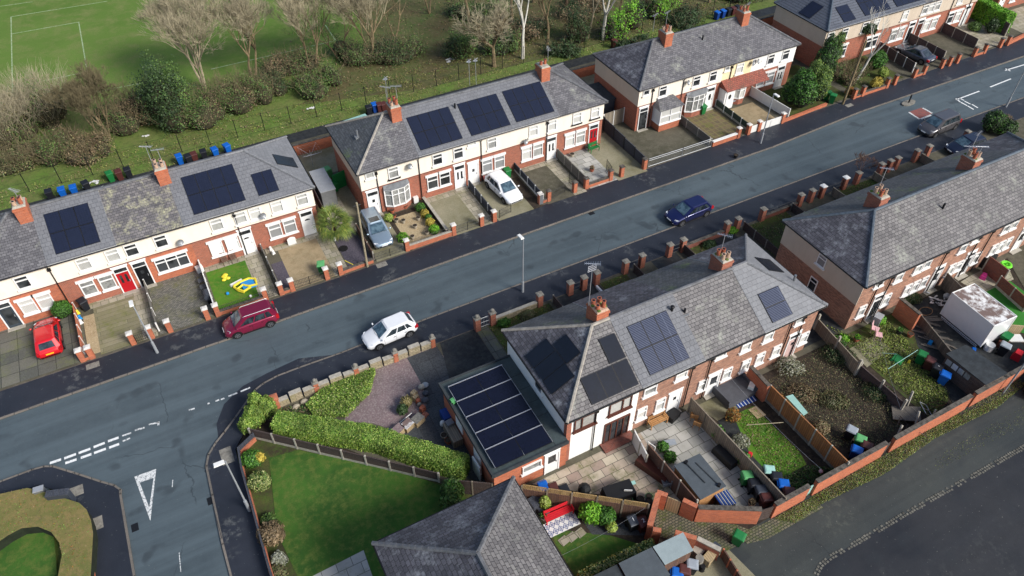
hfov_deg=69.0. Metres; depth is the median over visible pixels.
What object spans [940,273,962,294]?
panel fence
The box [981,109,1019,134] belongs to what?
dark evergreen
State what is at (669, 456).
leafy plant
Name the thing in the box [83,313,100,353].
gravel bed
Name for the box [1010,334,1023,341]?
white board
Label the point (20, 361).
driveway
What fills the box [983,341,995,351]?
white barrel
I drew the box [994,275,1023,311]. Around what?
panel fence
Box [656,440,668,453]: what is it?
leafy plant
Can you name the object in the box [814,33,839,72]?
dark conifer
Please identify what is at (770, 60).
window
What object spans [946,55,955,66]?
gate pier
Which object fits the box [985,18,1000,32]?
dark bush
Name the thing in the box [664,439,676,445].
folded lounger
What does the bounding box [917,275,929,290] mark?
window
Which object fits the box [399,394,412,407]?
pampas
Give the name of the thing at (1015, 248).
door
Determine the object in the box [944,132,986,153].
parked car
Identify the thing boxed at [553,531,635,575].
lawn
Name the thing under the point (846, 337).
leafy plant
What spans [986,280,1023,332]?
fake turf
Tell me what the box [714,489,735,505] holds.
striped garden seat
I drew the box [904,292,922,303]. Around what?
garden bush
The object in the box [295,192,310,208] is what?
window
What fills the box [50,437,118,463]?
give way line
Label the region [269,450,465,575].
corner lawn grass
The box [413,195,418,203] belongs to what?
meter box
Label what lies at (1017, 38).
garden wall
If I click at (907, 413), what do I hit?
fallen panel
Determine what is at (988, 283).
patio
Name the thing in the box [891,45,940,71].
driveway
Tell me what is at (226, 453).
utility covers
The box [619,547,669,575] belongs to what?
garden shed
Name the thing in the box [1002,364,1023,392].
lane pole
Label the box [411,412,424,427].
slab stack
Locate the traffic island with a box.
[901,94,915,105]
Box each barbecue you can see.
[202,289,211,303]
[578,482,590,495]
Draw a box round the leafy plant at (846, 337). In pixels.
[839,333,849,341]
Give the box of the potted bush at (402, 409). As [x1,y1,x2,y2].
[396,403,408,415]
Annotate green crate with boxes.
[1000,331,1013,341]
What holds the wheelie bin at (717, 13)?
on the grass strip
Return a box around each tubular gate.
[648,148,682,166]
[682,138,712,155]
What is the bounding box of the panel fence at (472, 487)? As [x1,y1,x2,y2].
[455,480,492,494]
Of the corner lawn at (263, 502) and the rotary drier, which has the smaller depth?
the corner lawn at (263, 502)
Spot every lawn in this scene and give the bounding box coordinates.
[0,533,57,575]
[206,260,258,308]
[244,439,574,575]
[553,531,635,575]
[737,406,806,476]
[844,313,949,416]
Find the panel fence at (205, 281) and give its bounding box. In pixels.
[198,259,213,302]
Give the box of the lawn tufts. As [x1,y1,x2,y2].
[739,407,802,474]
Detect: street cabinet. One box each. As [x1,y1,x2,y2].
[32,485,46,494]
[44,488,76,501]
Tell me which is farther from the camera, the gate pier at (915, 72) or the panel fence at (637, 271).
the gate pier at (915, 72)
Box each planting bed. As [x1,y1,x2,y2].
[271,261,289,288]
[389,207,415,250]
[489,303,552,351]
[511,177,542,208]
[600,179,876,289]
[762,65,849,116]
[833,56,902,91]
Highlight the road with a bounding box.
[0,57,1023,575]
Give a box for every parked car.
[29,317,65,358]
[222,299,279,338]
[359,206,393,248]
[361,311,417,350]
[483,170,522,204]
[664,195,713,226]
[894,44,937,64]
[917,108,962,137]
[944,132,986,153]
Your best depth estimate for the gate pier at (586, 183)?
68.63 m
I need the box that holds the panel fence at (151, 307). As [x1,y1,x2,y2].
[142,279,159,330]
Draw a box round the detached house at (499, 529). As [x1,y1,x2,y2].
[371,475,573,575]
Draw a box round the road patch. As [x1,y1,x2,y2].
[217,355,330,437]
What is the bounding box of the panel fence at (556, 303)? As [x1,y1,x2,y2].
[552,294,562,308]
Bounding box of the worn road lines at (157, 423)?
[122,387,249,571]
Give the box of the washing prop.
[749,422,783,434]
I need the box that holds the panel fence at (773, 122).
[761,116,781,129]
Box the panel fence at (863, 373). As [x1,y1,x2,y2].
[856,362,907,409]
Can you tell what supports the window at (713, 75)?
in the terraced house at (699, 59)
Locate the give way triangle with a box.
[135,469,155,519]
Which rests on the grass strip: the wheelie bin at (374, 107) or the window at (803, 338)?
the wheelie bin at (374, 107)
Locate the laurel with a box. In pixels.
[438,475,464,508]
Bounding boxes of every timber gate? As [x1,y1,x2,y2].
[665,497,680,513]
[751,124,757,132]
[758,506,773,520]
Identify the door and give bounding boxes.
[0,299,25,331]
[110,263,138,295]
[129,258,156,290]
[235,226,259,257]
[298,208,318,238]
[365,188,383,214]
[453,162,467,191]
[467,159,481,185]
[472,456,480,481]
[544,448,560,474]
[545,134,557,162]
[588,121,599,149]
[599,413,632,453]
[636,104,649,132]
[665,387,683,413]
[703,369,722,399]
[705,84,716,110]
[772,63,786,89]
[781,329,802,361]
[863,291,886,323]
[902,19,917,43]
[914,17,925,36]
[922,263,946,295]
[954,248,978,280]
[958,3,972,26]
[1008,227,1023,254]
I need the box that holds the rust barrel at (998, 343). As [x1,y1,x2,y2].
[996,338,1009,347]
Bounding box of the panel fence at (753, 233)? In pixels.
[742,221,778,255]
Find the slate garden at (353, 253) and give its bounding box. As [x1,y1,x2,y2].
[335,233,370,265]
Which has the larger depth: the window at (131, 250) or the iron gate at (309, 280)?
the iron gate at (309, 280)
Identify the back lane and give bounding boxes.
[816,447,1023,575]
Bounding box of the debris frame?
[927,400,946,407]
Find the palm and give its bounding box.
[311,203,353,244]
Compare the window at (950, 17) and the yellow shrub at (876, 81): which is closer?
the yellow shrub at (876, 81)
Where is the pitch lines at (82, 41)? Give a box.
[4,1,335,90]
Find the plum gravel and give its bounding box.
[344,350,443,428]
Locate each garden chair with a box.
[197,275,204,283]
[199,281,206,290]
[219,252,228,264]
[227,249,237,262]
[690,412,698,419]
[692,419,701,430]
[870,321,879,332]
[874,328,882,338]
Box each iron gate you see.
[266,288,279,297]
[293,272,324,288]
[374,244,404,260]
[456,218,479,232]
[499,205,510,217]
[551,188,564,197]
[826,180,843,193]
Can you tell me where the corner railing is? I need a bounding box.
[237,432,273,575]
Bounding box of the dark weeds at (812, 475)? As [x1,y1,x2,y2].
[783,464,833,494]
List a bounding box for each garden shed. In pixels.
[309,167,337,207]
[589,82,615,113]
[594,565,622,575]
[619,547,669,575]
[653,533,692,573]
[674,453,725,504]
[941,345,1007,394]
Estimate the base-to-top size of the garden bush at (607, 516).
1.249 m
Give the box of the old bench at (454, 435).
[443,423,463,447]
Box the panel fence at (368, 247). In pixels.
[355,223,374,259]
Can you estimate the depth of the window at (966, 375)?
51.58 m
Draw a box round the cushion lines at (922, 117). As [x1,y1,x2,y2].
[908,108,931,118]
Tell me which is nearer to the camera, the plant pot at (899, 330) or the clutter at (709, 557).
the clutter at (709, 557)
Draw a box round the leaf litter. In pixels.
[283,0,746,93]
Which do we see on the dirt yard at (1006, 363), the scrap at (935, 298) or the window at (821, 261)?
the scrap at (935, 298)
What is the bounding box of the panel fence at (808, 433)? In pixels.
[765,385,849,468]
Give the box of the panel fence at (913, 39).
[907,33,946,59]
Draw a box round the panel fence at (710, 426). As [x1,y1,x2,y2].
[687,397,786,503]
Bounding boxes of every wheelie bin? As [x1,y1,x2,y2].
[44,187,54,199]
[56,185,67,195]
[68,183,78,193]
[75,296,89,311]
[80,179,90,189]
[104,170,114,182]
[113,168,123,180]
[122,166,132,178]
[174,153,183,164]
[183,152,192,162]
[189,150,197,160]
[199,148,207,158]
[210,146,218,155]
[221,142,230,152]
[316,260,324,273]
[331,180,337,191]
[364,104,371,114]
[370,101,377,112]
[375,101,382,112]
[380,101,386,110]
[503,166,511,177]
[537,480,548,491]
[547,481,558,492]
[558,483,569,494]
[610,38,617,47]
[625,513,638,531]
[637,514,647,532]
[670,566,683,575]
[679,563,690,575]
[685,558,698,575]
[701,103,707,114]
[713,10,720,19]
[719,8,726,18]
[725,7,731,16]
[729,528,746,546]
[730,6,736,15]
[738,470,753,486]
[744,477,760,494]
[751,484,767,500]
[757,492,773,507]
[762,464,774,478]
[770,471,782,485]
[776,478,789,491]
[782,486,794,495]
[822,90,831,100]
[827,92,837,103]
[841,424,858,440]
[847,444,863,459]
[850,433,867,448]
[860,440,873,452]
[913,349,928,364]
[920,355,936,370]
[927,362,944,378]
[935,369,951,385]
[994,340,1012,356]
[1010,349,1023,361]
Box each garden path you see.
[89,288,157,339]
[204,252,277,297]
[265,232,346,275]
[314,178,356,236]
[426,188,492,226]
[478,326,505,358]
[521,160,586,194]
[718,417,762,470]
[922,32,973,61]
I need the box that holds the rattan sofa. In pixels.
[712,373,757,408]
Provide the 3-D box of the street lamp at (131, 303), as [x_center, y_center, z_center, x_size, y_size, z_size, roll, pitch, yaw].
[-26.084,2.958,52.889,0.280,5.570,0.775,-20,48,-19]
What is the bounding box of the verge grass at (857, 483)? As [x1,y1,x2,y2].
[775,381,1023,522]
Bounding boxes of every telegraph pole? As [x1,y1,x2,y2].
[353,202,368,266]
[841,40,867,104]
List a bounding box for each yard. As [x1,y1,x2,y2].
[670,550,754,575]
[913,289,1023,414]
[1007,250,1023,286]
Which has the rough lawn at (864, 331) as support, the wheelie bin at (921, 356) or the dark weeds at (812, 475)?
the wheelie bin at (921, 356)
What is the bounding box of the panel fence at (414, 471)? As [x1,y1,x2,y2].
[247,427,440,482]
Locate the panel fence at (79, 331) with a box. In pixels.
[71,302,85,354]
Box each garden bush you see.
[539,495,550,509]
[578,498,601,526]
[596,505,616,525]
[605,521,617,532]
[725,407,741,423]
[731,432,750,448]
[773,355,805,377]
[786,382,819,404]
[811,419,830,434]
[817,389,851,409]
[819,342,857,365]
[825,335,847,345]
[861,381,894,402]
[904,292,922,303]
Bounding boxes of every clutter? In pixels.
[410,389,417,396]
[412,393,419,401]
[418,384,424,389]
[419,404,425,412]
[421,397,428,402]
[422,390,428,395]
[691,546,704,556]
[695,554,703,566]
[699,563,705,572]
[703,550,716,567]
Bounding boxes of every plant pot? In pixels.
[440,432,446,438]
[444,437,450,444]
[539,510,546,520]
[637,495,643,503]
[645,493,652,498]
[645,498,652,504]
[748,497,756,505]
[854,334,861,342]
[896,326,903,334]
[907,331,913,337]
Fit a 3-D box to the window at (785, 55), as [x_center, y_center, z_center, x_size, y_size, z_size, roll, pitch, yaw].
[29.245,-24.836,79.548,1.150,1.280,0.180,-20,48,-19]
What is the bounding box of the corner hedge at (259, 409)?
[237,390,277,434]
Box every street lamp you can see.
[128,300,158,353]
[213,460,250,511]
[517,234,523,292]
[760,93,779,143]
[1005,72,1023,106]
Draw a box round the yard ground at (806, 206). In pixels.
[266,118,1023,487]
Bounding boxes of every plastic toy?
[979,272,987,280]
[1000,260,1011,268]
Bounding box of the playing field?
[0,0,363,110]
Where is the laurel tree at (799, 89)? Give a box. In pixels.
[780,67,819,107]
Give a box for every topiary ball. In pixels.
[384,213,393,221]
[396,232,408,242]
[415,202,425,212]
[420,209,428,217]
[425,217,434,226]
[428,224,439,234]
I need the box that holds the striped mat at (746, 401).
[736,395,756,407]
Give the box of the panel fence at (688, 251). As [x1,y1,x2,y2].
[683,244,694,256]
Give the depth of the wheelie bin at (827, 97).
79.86 m
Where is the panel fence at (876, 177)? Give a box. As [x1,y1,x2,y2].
[871,171,887,182]
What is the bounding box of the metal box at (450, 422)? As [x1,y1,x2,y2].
[445,418,454,427]
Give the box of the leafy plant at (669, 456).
[663,451,677,464]
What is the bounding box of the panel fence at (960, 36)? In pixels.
[940,22,978,47]
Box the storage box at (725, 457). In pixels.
[711,444,737,470]
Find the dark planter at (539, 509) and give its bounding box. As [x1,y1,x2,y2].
[537,507,549,515]
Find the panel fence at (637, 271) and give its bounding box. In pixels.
[632,263,644,276]
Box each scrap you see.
[926,291,946,305]
[943,293,949,298]
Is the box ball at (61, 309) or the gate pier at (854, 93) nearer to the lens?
the box ball at (61, 309)
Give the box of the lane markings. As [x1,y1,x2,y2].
[955,64,1023,109]
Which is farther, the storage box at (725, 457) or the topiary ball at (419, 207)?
the topiary ball at (419, 207)
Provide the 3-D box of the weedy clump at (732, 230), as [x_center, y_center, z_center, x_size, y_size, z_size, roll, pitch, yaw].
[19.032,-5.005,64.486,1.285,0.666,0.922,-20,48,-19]
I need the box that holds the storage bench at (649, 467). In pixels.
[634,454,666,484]
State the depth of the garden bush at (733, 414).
50.00 m
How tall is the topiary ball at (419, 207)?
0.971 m
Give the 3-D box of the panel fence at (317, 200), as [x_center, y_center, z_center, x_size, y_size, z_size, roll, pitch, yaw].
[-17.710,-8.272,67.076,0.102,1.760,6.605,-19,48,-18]
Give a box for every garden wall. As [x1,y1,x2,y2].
[219,293,263,314]
[283,287,290,293]
[292,15,773,154]
[343,258,373,273]
[409,227,451,249]
[422,196,447,230]
[496,300,537,322]
[589,176,608,187]
[686,229,724,247]
[711,132,737,146]
[765,199,797,218]
[784,103,826,121]
[865,84,886,94]
[1009,33,1023,44]
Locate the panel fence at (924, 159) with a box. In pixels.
[918,153,934,164]
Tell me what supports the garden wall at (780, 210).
on the yard ground at (806, 206)
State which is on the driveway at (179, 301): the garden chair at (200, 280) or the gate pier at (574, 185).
the garden chair at (200, 280)
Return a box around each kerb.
[0,56,1023,419]
[0,465,135,575]
[205,97,1023,575]
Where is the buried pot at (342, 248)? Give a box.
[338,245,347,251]
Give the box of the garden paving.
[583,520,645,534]
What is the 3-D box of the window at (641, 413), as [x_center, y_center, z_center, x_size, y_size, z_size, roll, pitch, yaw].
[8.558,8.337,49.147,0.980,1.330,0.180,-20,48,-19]
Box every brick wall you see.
[644,493,660,538]
[650,527,660,544]
[657,490,667,509]
[674,530,696,547]
[678,498,697,520]
[694,504,761,523]
[695,536,721,560]
[746,365,770,401]
[770,484,810,518]
[810,440,888,495]
[887,393,973,452]
[892,297,921,330]
[967,365,1023,406]
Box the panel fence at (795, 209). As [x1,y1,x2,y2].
[790,203,804,214]
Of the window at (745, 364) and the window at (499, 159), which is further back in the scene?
the window at (499, 159)
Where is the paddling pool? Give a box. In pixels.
[233,277,257,292]
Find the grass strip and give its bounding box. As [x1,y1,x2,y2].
[0,0,775,210]
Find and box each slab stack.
[390,422,404,434]
[400,417,414,432]
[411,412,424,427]
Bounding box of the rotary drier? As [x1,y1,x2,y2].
[297,142,321,163]
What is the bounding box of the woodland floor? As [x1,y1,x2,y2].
[301,0,761,104]
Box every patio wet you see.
[404,389,484,480]
[407,346,448,394]
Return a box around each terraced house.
[0,187,71,331]
[29,186,138,307]
[97,145,198,290]
[167,154,259,267]
[223,136,319,250]
[325,85,422,214]
[385,95,467,197]
[430,82,515,185]
[479,71,559,168]
[501,261,643,460]
[522,46,608,156]
[573,280,706,428]
[592,10,686,132]
[632,234,765,399]
[649,25,726,116]
[679,17,769,107]
[688,233,827,369]
[709,2,800,96]
[772,0,865,65]
[775,167,921,328]
[836,183,966,304]
[850,0,897,58]
[880,130,1010,284]
[884,0,926,46]
[912,0,952,37]
[923,150,1023,257]
[940,0,976,30]
[964,131,1023,245]
[992,0,1021,7]
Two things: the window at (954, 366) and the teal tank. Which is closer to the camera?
the window at (954, 366)
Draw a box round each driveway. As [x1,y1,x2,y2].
[0,307,86,387]
[93,296,143,354]
[149,270,214,334]
[278,239,334,288]
[336,185,405,261]
[430,194,479,236]
[440,330,494,377]
[475,180,533,220]
[524,166,574,203]
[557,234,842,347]
[585,133,646,179]
[614,122,704,167]
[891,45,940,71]
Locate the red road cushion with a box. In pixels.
[910,108,931,117]
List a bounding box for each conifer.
[809,59,832,100]
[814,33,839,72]
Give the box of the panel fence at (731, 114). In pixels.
[715,99,747,129]
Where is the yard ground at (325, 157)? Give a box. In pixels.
[298,25,771,177]
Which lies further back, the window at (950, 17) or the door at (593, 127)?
the window at (950, 17)
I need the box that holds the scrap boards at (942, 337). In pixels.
[911,329,952,340]
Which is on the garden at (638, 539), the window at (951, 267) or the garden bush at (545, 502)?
the garden bush at (545, 502)
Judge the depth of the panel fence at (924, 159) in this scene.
71.53 m
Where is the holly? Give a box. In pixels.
[126,45,201,135]
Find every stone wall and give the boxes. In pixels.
[278,384,314,406]
[317,369,355,388]
[358,354,393,373]
[398,340,431,359]
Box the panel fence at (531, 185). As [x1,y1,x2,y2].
[514,162,543,198]
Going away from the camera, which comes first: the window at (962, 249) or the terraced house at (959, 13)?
the window at (962, 249)
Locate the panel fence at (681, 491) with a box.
[646,442,698,503]
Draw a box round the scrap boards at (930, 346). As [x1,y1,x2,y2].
[921,343,951,350]
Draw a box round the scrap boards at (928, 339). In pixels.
[918,335,957,348]
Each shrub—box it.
[238,449,263,468]
[246,469,271,492]
[254,452,265,461]
[256,519,285,546]
[260,512,278,524]
[268,563,288,575]
[270,550,288,565]
[433,22,479,62]
[440,0,509,22]
[479,24,526,57]
[503,10,558,43]
[539,36,583,58]
[550,0,609,23]
[552,0,603,43]
[591,0,655,42]
[613,32,653,47]
[645,0,682,19]
[656,0,707,31]
[729,0,758,5]
[844,87,853,95]
[866,49,888,68]
[869,76,883,87]
[877,67,889,77]
[967,21,981,30]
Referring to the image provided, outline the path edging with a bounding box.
[0,38,1023,400]
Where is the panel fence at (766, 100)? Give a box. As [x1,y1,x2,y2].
[749,86,790,117]
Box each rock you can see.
[292,404,299,409]
[300,398,307,403]
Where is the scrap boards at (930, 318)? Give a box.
[924,316,946,321]
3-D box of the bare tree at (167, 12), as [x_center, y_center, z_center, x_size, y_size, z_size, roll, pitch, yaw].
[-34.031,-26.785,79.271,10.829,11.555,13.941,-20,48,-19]
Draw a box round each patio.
[314,550,371,575]
[533,433,681,503]
[565,149,617,188]
[640,411,772,509]
[699,397,737,420]
[731,102,774,125]
[850,336,889,366]
[956,21,1007,49]
[961,259,1012,290]
[1010,6,1023,32]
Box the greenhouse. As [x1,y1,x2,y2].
[344,114,366,120]
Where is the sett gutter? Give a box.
[814,444,1023,575]
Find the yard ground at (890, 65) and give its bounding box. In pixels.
[0,3,1023,389]
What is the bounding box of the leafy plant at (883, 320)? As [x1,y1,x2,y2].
[879,316,886,325]
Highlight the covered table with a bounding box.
[600,479,636,502]
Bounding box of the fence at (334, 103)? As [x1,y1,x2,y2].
[0,0,762,198]
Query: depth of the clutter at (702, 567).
42.85 m
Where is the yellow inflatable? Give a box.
[221,273,229,280]
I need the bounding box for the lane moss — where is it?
[935,407,1022,468]
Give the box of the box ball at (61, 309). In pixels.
[50,300,72,318]
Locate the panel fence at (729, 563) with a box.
[719,548,740,575]
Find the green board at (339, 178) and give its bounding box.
[331,170,346,188]
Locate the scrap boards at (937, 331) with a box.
[915,325,945,333]
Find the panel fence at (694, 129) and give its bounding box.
[679,115,710,144]
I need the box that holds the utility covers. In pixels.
[70,103,853,529]
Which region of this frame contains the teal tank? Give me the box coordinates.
[322,165,332,177]
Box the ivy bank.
[305,366,375,417]
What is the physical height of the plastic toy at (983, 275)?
0.500 m
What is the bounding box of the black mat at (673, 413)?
[667,407,680,423]
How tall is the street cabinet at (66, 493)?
1.200 m
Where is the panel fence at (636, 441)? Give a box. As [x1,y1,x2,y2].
[631,429,647,462]
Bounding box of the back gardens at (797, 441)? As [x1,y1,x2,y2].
[525,258,1023,543]
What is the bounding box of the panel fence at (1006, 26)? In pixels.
[981,10,1010,35]
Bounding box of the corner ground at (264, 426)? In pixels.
[236,419,358,565]
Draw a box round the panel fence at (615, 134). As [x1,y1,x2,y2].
[602,116,645,164]
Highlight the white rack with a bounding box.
[748,381,754,390]
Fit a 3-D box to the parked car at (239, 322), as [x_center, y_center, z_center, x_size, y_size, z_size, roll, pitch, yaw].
[-19.895,2.258,56.415,4.122,1.684,2.139,-20,48,-19]
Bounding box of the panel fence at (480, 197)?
[468,179,492,213]
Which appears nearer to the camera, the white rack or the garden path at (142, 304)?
the white rack
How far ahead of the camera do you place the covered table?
46.07 m
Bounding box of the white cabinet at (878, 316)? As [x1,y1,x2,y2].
[871,312,884,326]
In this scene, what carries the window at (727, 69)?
in the terraced house at (734, 51)
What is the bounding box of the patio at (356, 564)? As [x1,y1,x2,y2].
[314,550,371,575]
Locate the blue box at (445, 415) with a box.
[439,408,450,420]
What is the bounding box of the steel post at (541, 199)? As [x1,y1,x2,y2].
[540,192,543,204]
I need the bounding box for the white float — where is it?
[230,279,241,286]
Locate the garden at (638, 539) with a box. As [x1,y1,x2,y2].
[543,506,651,543]
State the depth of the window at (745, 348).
50.41 m
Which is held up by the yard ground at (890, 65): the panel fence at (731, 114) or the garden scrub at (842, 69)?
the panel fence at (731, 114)
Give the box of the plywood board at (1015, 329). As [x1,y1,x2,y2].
[1008,325,1023,333]
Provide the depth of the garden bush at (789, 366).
53.29 m
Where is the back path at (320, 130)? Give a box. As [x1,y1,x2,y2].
[0,5,776,212]
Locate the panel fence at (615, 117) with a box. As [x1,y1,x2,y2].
[603,107,624,124]
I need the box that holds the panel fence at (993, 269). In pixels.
[981,255,1010,282]
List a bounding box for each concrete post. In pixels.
[906,391,913,405]
[915,411,920,423]
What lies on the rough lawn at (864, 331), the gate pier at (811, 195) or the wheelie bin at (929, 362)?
the wheelie bin at (929, 362)
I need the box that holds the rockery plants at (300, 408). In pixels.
[280,404,311,415]
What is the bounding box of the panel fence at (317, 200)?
[312,189,326,221]
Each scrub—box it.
[0,57,81,128]
[0,73,50,150]
[0,114,83,171]
[0,137,37,181]
[39,121,118,169]
[79,74,152,145]
[137,75,221,134]
[176,67,263,136]
[198,62,280,106]
[233,61,293,97]
[253,41,330,77]
[284,51,350,106]
[323,21,404,70]
[370,28,428,69]
[832,54,874,85]
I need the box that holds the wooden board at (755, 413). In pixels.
[748,406,765,418]
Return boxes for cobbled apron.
[746,500,823,543]
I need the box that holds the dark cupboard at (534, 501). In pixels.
[528,496,539,512]
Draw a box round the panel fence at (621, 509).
[521,484,649,517]
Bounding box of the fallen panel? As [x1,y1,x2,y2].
[891,406,920,421]
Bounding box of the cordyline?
[858,23,877,57]
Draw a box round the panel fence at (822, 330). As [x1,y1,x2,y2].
[813,314,862,375]
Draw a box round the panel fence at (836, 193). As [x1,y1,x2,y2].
[830,187,845,198]
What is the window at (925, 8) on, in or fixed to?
in the terraced house at (932, 17)
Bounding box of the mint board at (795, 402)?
[786,394,807,415]
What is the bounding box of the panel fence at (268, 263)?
[260,243,277,281]
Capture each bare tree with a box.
[34,55,120,140]
[130,0,226,90]
[200,0,275,75]
[268,0,332,71]
[302,5,364,57]
[323,0,399,51]
[375,0,406,36]
[424,0,430,13]
[451,0,515,67]
[465,0,469,21]
[506,0,516,21]
[514,0,528,58]
[536,0,554,45]
[587,0,599,38]
[596,0,615,40]
[854,151,879,170]
[858,2,909,77]
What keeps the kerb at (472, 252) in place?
on the footpath at (58, 384)
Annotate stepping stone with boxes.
[558,535,569,545]
[566,531,577,542]
[574,527,585,537]
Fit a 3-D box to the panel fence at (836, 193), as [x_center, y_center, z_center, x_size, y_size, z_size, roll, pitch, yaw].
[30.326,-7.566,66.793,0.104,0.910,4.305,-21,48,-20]
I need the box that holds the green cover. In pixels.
[890,353,904,365]
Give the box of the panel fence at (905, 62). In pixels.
[878,42,915,72]
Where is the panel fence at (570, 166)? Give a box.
[557,148,584,183]
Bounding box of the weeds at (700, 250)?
[490,179,875,348]
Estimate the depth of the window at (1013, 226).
59.50 m
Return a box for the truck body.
[940,283,1016,346]
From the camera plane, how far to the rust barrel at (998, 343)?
54.98 m
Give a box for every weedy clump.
[496,317,510,327]
[519,309,536,320]
[702,239,716,248]
[728,226,737,233]
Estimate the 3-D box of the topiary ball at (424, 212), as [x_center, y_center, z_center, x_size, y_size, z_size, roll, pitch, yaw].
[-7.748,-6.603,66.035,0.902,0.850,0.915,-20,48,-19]
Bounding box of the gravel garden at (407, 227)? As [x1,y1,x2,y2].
[393,208,442,242]
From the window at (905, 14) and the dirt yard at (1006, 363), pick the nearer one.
the dirt yard at (1006, 363)
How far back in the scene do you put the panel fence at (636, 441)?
48.20 m
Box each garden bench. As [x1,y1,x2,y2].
[543,501,573,524]
[588,140,599,151]
[646,410,668,429]
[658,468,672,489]
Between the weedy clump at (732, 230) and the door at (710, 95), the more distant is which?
the door at (710, 95)
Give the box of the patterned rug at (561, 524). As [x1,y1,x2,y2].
[543,511,580,536]
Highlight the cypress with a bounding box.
[837,31,845,58]
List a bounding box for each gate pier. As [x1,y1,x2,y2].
[73,347,86,362]
[83,344,95,359]
[125,330,136,345]
[144,324,154,338]
[162,318,173,332]
[200,305,210,320]
[211,302,220,316]
[259,286,268,299]
[269,393,280,410]
[275,281,284,295]
[287,277,295,291]
[311,378,319,392]
[321,265,329,279]
[335,261,343,275]
[351,363,358,375]
[390,348,398,362]
[402,237,409,251]
[428,334,435,347]
[449,222,456,235]
[472,314,480,331]
[478,213,484,226]
[488,309,496,325]
[490,209,496,222]
[535,291,543,307]
[537,191,542,204]
[545,188,551,201]
[566,279,574,295]
[572,180,578,192]
[580,274,588,290]
[583,176,589,189]
[592,269,601,285]
[608,168,614,180]
[618,164,625,177]
[621,258,629,274]
[638,252,646,268]
[641,157,648,169]
[665,241,674,257]
[678,236,687,252]
[723,220,731,235]
[733,215,742,230]
[736,126,742,138]
[745,123,752,134]
[756,119,763,131]
[757,206,767,221]
[781,111,787,123]
[796,192,805,206]
[806,187,817,202]
[817,184,827,198]
[839,175,850,189]
[851,87,859,98]
[852,170,862,184]
[860,85,867,96]
[876,161,886,174]
[884,158,895,172]
[885,77,892,88]
[892,73,900,84]
[892,155,902,169]
[910,148,921,162]
[911,67,919,77]
[922,63,929,74]
[924,143,933,156]
[939,57,947,68]
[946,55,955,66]
[954,52,962,63]
[963,129,972,134]
[971,46,980,56]
[983,43,990,53]
[997,37,1006,47]
[1004,35,1013,45]
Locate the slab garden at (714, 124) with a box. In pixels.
[685,109,744,143]
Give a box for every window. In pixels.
[12,274,35,291]
[13,295,40,317]
[32,289,54,311]
[74,256,95,273]
[75,276,101,297]
[94,271,119,292]
[103,248,123,265]
[122,242,142,259]
[151,248,192,275]
[152,234,171,250]
[205,237,227,258]
[209,217,226,234]
[222,233,242,253]
[234,210,249,226]
[247,206,262,222]
[265,220,284,240]
[270,200,285,216]
[280,215,298,236]
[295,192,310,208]
[365,172,375,181]
[382,179,410,211]
[387,165,400,180]
[425,172,439,191]
[432,152,444,167]
[438,168,451,187]
[453,146,464,161]
[455,415,481,474]
[466,142,477,148]
[480,156,493,174]
[486,136,497,151]
[493,152,505,170]
[520,144,532,162]
[521,459,543,476]
[528,124,538,139]
[532,140,543,159]
[532,380,542,397]
[546,119,557,133]
[564,130,575,149]
[571,111,582,126]
[572,413,597,434]
[575,127,586,146]
[589,106,599,120]
[606,395,632,418]
[634,406,647,423]
[641,384,657,400]
[642,89,650,97]
[651,94,684,131]
[652,396,666,415]
[657,85,667,98]
[673,370,687,383]
[683,87,708,116]
[691,75,701,88]
[694,379,707,394]
[707,70,717,83]
[713,353,727,362]
[719,366,732,383]
[723,66,729,72]
[733,87,746,104]
[734,62,744,75]
[737,358,751,374]
[738,341,752,355]
[753,351,765,366]
[755,71,767,88]
[760,331,774,345]
[764,68,776,85]
[765,53,775,66]
[768,343,782,360]
[780,49,790,62]
[792,318,804,328]
[796,330,809,347]
[807,276,818,291]
[813,253,827,270]
[839,42,848,57]
[842,27,849,38]
[853,304,867,320]
[859,21,869,33]
[864,33,880,50]
[871,282,883,290]
[874,18,880,28]
[878,292,892,308]
[887,27,898,43]
[891,272,904,285]
[895,25,907,40]
[899,9,909,21]
[899,283,913,298]
[909,279,921,294]
[910,263,924,276]
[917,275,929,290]
[919,4,929,16]
[920,17,932,32]
[921,259,932,271]
[926,2,935,13]
[928,15,940,30]
[933,0,942,12]
[942,262,956,278]
[945,10,956,24]
[945,359,951,366]
[951,8,964,23]
[951,363,957,370]
[952,260,964,273]
[955,0,962,5]
[955,243,968,255]
[957,368,964,375]
[963,373,970,379]
[968,238,979,245]
[969,251,981,266]
[986,243,999,257]
[994,240,1006,253]
[998,224,1011,236]
[1001,236,1013,251]
[1008,219,1020,232]
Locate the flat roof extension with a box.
[438,355,568,485]
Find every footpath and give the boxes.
[0,38,1023,416]
[0,467,132,575]
[207,98,1023,575]
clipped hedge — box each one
[0,488,97,575]
[269,409,470,479]
[577,538,654,575]
[970,0,1016,32]
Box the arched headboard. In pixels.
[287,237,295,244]
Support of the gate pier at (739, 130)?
on the yard ground at (890, 65)
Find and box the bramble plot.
[762,347,914,460]
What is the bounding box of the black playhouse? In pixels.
[978,254,997,267]
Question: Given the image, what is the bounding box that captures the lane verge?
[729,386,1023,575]
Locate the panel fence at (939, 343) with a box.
[917,314,950,357]
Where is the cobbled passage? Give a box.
[654,509,756,553]
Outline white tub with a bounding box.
[194,264,203,273]

